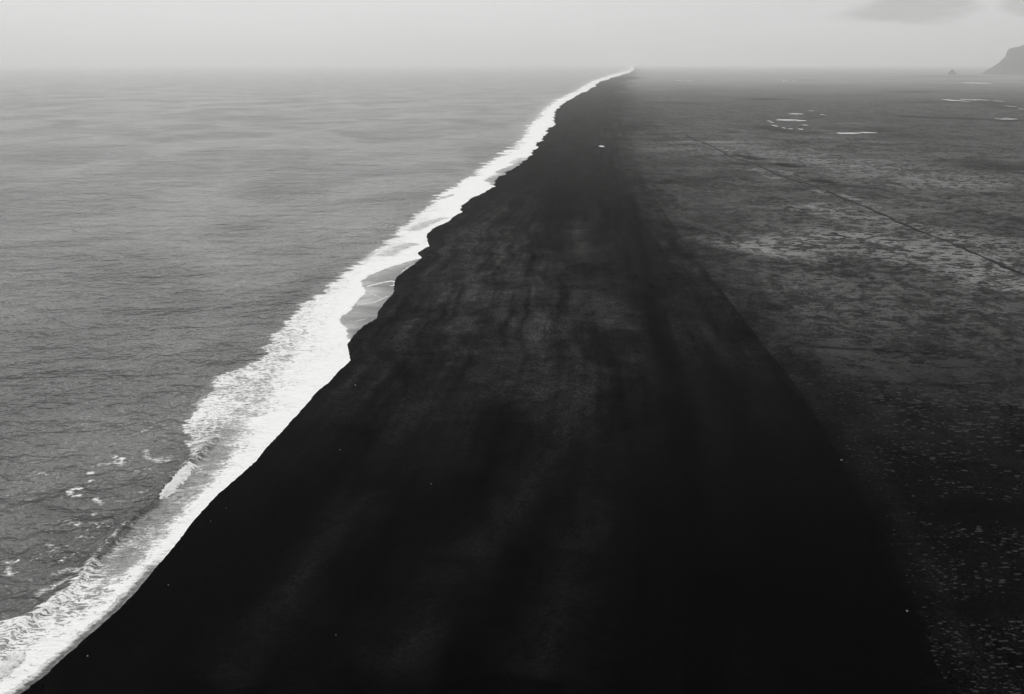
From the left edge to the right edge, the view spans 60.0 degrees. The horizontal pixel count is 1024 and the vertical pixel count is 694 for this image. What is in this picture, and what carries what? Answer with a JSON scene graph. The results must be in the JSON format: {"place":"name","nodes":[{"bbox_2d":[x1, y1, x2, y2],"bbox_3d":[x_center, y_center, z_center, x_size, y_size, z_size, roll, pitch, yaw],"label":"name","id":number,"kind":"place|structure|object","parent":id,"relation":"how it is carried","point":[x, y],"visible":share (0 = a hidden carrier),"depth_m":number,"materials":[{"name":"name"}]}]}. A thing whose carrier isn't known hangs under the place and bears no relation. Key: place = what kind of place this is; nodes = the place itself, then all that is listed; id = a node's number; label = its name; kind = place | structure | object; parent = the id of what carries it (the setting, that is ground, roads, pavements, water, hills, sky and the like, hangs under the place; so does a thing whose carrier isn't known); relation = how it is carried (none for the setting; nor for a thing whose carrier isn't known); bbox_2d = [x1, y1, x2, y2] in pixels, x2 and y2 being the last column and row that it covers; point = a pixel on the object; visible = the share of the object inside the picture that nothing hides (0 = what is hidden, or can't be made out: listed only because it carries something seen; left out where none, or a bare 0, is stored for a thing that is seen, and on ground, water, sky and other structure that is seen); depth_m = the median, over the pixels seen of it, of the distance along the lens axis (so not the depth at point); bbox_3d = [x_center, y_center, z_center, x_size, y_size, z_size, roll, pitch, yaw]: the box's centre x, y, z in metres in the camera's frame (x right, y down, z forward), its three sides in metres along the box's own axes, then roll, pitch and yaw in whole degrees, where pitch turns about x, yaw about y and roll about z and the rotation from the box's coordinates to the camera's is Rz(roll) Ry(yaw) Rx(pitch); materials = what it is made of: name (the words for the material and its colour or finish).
{"place":"outdoors","nodes":[
{"label":"outdoors","id":0,"kind":"place"},
{"bbox_2d":[0,66,633,693],"bbox_3d":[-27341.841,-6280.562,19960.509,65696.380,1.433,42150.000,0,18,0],"label":"sea","id":1,"kind":"structure","parent":0,"point":[202,268],"depth_m":515.71,"materials":[{"name":"liquid"}]},
{"bbox_2d":[0,650,25,681],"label":"breaking wave","id":2,"kind":"object","parent":1,"relation":"on","point":[13,661],"visible":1,"depth_m":169.50,"materials":[{"name":"liquid"}]},
{"bbox_2d":[159,461,197,498],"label":"breaking wave","id":3,"kind":"object","parent":1,"relation":"on","point":[182,475],"visible":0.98,"depth_m":243.48,"materials":[{"name":"liquid"}]},
{"bbox_2d":[21,67,945,693],"bbox_3d":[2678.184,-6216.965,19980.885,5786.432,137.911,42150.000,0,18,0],"label":"beach","id":4,"kind":"structure","parent":0,"point":[565,383],"depth_m":224.09,"materials":[{"name":"black sand"}]},
{"bbox_2d":[0,0,1023,65],"label":"sky","id":5,"kind":"structure","parent":0,"point":[32,32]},
{"bbox_2d":[620,66,1023,693],"bbox_3d":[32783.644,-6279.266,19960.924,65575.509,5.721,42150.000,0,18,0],"label":"grassy plain","id":6,"kind":"structure","parent":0,"point":[966,150],"depth_m":505.03,"materials":[{"name":"grey plant"}]},
{"bbox_2d":[660,177,1023,693],"bbox_3d":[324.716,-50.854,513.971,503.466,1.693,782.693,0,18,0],"label":"moss hummocks","id":7,"kind":"structure","parent":6,"relation":"on","point":[999,395],"depth_m":348.01,"materials":[{"name":"grey plant"}]},
{"bbox_2d":[837,132,860,133],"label":"pond","id":8,"kind":"structure","parent":0,"point":[848,133],"depth_m":1426.12,"materials":[{"name":"liquid"}]},
{"bbox_2d":[685,135,1023,275],"bbox_3d":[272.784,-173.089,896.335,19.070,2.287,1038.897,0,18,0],"label":"embankment","id":9,"kind":"structure","parent":0,"point":[1001,265],"depth_m":636.07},
{"bbox_2d":[982,45,1023,74],"bbox_3d":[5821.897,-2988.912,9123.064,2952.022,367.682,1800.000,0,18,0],"label":"hill","id":10,"kind":"structure","parent":0,"point":[1011,62],"depth_m":8669.83,"materials":[{"name":"grey stone"}]}
]}

